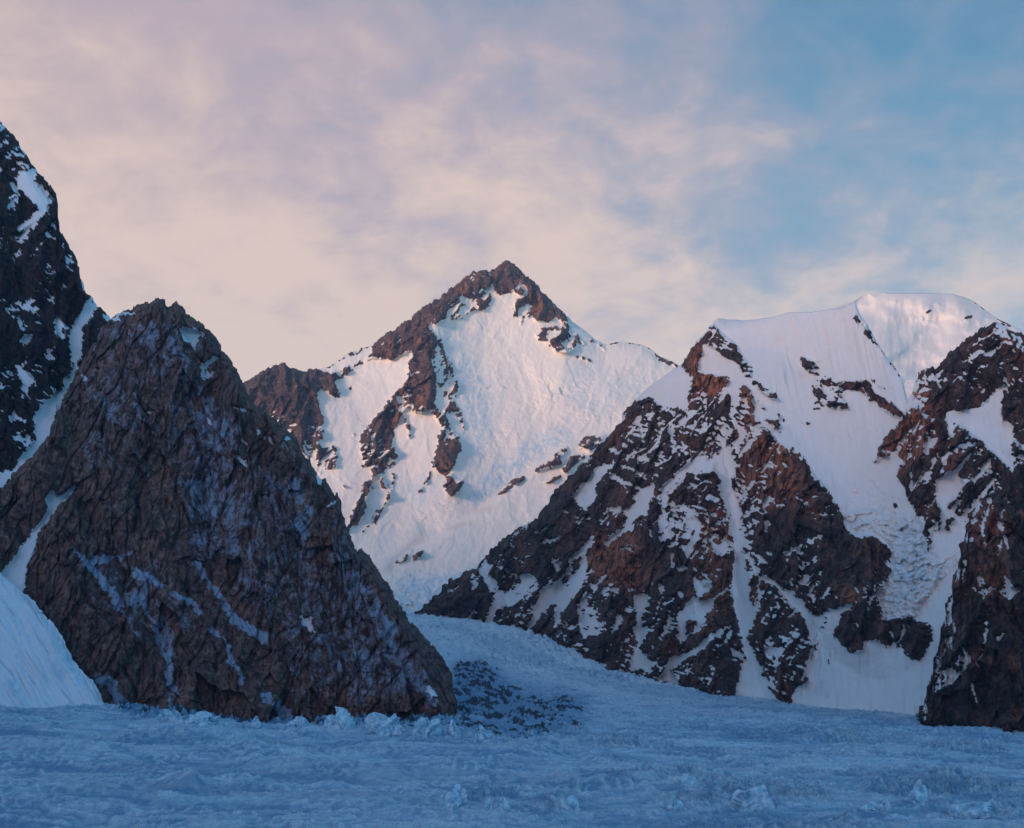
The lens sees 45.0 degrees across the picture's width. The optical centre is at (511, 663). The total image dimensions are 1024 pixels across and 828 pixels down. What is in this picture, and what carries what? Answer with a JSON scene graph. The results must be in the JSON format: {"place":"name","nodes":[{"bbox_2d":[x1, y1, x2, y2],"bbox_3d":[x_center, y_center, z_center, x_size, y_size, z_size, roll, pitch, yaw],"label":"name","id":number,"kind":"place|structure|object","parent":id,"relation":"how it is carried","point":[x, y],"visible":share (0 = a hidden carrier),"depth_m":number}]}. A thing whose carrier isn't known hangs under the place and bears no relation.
{"place":"outdoors","nodes":[
{"label":"outdoors","id":0,"kind":"place"},
{"bbox_2d":[0,573,104,707],"bbox_3d":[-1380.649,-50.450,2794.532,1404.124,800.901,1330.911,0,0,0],"label":"snow slope","id":1,"kind":"structure","parent":0,"point":[39,668],"depth_m":2351.76},
{"bbox_2d":[0,122,110,487],"bbox_3d":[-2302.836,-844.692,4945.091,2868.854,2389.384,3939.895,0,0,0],"label":"mountain","id":2,"kind":"structure","parent":0,"point":[54,318],"depth_m":3823.10},
{"bbox_2d":[0,298,456,722],"bbox_3d":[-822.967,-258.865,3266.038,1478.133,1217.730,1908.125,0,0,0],"label":"mountain","id":3,"kind":"structure","parent":0,"point":[174,531],"depth_m":2618.45},
{"bbox_2d":[244,260,678,612],"bbox_3d":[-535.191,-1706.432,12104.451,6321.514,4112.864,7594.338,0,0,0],"label":"mountain","id":4,"kind":"structure","parent":0,"point":[465,423],"depth_m":10177.42},
{"bbox_2d":[0,612,1023,827],"bbox_3d":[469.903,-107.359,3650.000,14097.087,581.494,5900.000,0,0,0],"label":"glacier","id":5,"kind":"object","parent":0,"point":[629,750],"visible":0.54,"depth_m":1584.27},
{"bbox_2d":[157,709,181,722],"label":"ice serac","id":6,"kind":"object","parent":5,"relation":"on","point":[168,715],"visible":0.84,"depth_m":1995.95},
{"bbox_2d":[176,711,220,726],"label":"ice serac","id":7,"kind":"object","parent":5,"relation":"on","point":[201,718],"visible":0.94,"depth_m":1964.26},
{"bbox_2d":[220,773,233,783],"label":"ice serac","id":8,"kind":"object","parent":5,"relation":"on","point":[226,778],"visible":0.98,"depth_m":1284.27},
{"bbox_2d":[251,715,260,728],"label":"ice serac","id":9,"kind":"object","parent":5,"relation":"on","point":[256,722],"visible":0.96,"depth_m":2158.97},
{"bbox_2d":[287,716,309,726],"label":"ice serac","id":10,"kind":"object","parent":5,"relation":"on","point":[298,721],"visible":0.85,"depth_m":2194.79},
{"bbox_2d":[324,706,354,729],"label":"ice serac","id":11,"kind":"object","parent":5,"relation":"on","point":[342,718],"visible":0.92,"depth_m":1930.26},
{"bbox_2d":[125,660,580,735],"bbox_3d":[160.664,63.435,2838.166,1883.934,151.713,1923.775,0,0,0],"label":"rubble","id":12,"kind":"object","parent":5,"relation":"on","point":[444,714],"visible":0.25,"depth_m":2399.38},
{"bbox_2d":[364,712,405,736],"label":"ice serac","id":13,"kind":"object","parent":5,"relation":"on","point":[380,724],"visible":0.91,"depth_m":1918.15},
{"bbox_2d":[412,717,440,737],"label":"ice serac","id":14,"kind":"object","parent":5,"relation":"on","point":[425,727],"visible":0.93,"depth_m":1895.38},
{"bbox_2d":[444,784,469,808],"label":"ice serac","id":15,"kind":"object","parent":5,"relation":"on","point":[456,797],"visible":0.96,"depth_m":1145.83},
{"bbox_2d":[475,725,491,738],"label":"ice serac","id":16,"kind":"object","parent":5,"relation":"on","point":[482,733],"visible":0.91,"depth_m":1863.93},
{"bbox_2d":[484,798,491,809],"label":"ice serac","id":17,"kind":"object","parent":5,"relation":"on","point":[488,804],"visible":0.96,"depth_m":1119.09},
{"bbox_2d":[499,796,510,809],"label":"ice serac","id":18,"kind":"object","parent":5,"relation":"on","point":[504,803],"visible":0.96,"depth_m":1140.81},
{"bbox_2d":[548,795,580,811],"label":"ice serac","id":19,"kind":"object","parent":5,"relation":"on","point":[570,802],"visible":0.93,"depth_m":1155.99},
{"bbox_2d":[665,795,686,810],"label":"ice serac","id":20,"kind":"object","parent":5,"relation":"on","point":[674,804],"visible":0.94,"depth_m":1179.76},
{"bbox_2d":[679,774,696,784],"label":"ice serac","id":21,"kind":"object","parent":5,"relation":"on","point":[691,779],"visible":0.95,"depth_m":1303.70},
{"bbox_2d":[729,784,775,811],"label":"ice serac","id":22,"kind":"object","parent":5,"relation":"on","point":[757,798],"visible":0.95,"depth_m":1171.70},
{"bbox_2d":[861,801,890,812],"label":"ice serac","id":23,"kind":"object","parent":5,"relation":"on","point":[883,806],"visible":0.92,"depth_m":1118.16},
{"bbox_2d":[909,778,928,805],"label":"ice serac","id":24,"kind":"object","parent":5,"relation":"on","point":[919,794],"visible":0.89,"depth_m":1172.79},
{"bbox_2d":[943,801,996,819],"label":"ice serac","id":25,"kind":"object","parent":5,"relation":"on","point":[971,810],"visible":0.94,"depth_m":1121.22},
{"bbox_2d":[0,0,1023,382],"label":"sky","id":26,"kind":"structure","parent":0,"point":[303,179]},
{"bbox_2d":[414,303,1023,714],"bbox_3d":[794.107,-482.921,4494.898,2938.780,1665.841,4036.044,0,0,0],"label":"mountain","id":27,"kind":"structure","parent":0,"point":[780,507],"depth_m":3913.49},
{"bbox_2d":[832,292,1023,398],"bbox_3d":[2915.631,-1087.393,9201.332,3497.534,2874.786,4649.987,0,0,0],"label":"mountain","id":28,"kind":"structure","parent":0,"point":[915,335],"depth_m":8152.78},
{"bbox_2d":[919,491,1023,731],"bbox_3d":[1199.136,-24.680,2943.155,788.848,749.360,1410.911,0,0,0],"label":"mountain","id":29,"kind":"structure","parent":0,"point":[977,677],"depth_m":2644.25},
{"bbox_3d":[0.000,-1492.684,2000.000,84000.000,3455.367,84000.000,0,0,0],"label":"terrain","id":30,"kind":"structure","parent":0,"visible":0},
{"bbox_2d":[443,719,461,737],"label":"ice serac","id":31,"kind":"object","parent":30,"relation":"on","point":[452,729],"visible":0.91,"depth_m":1919.74}
]}

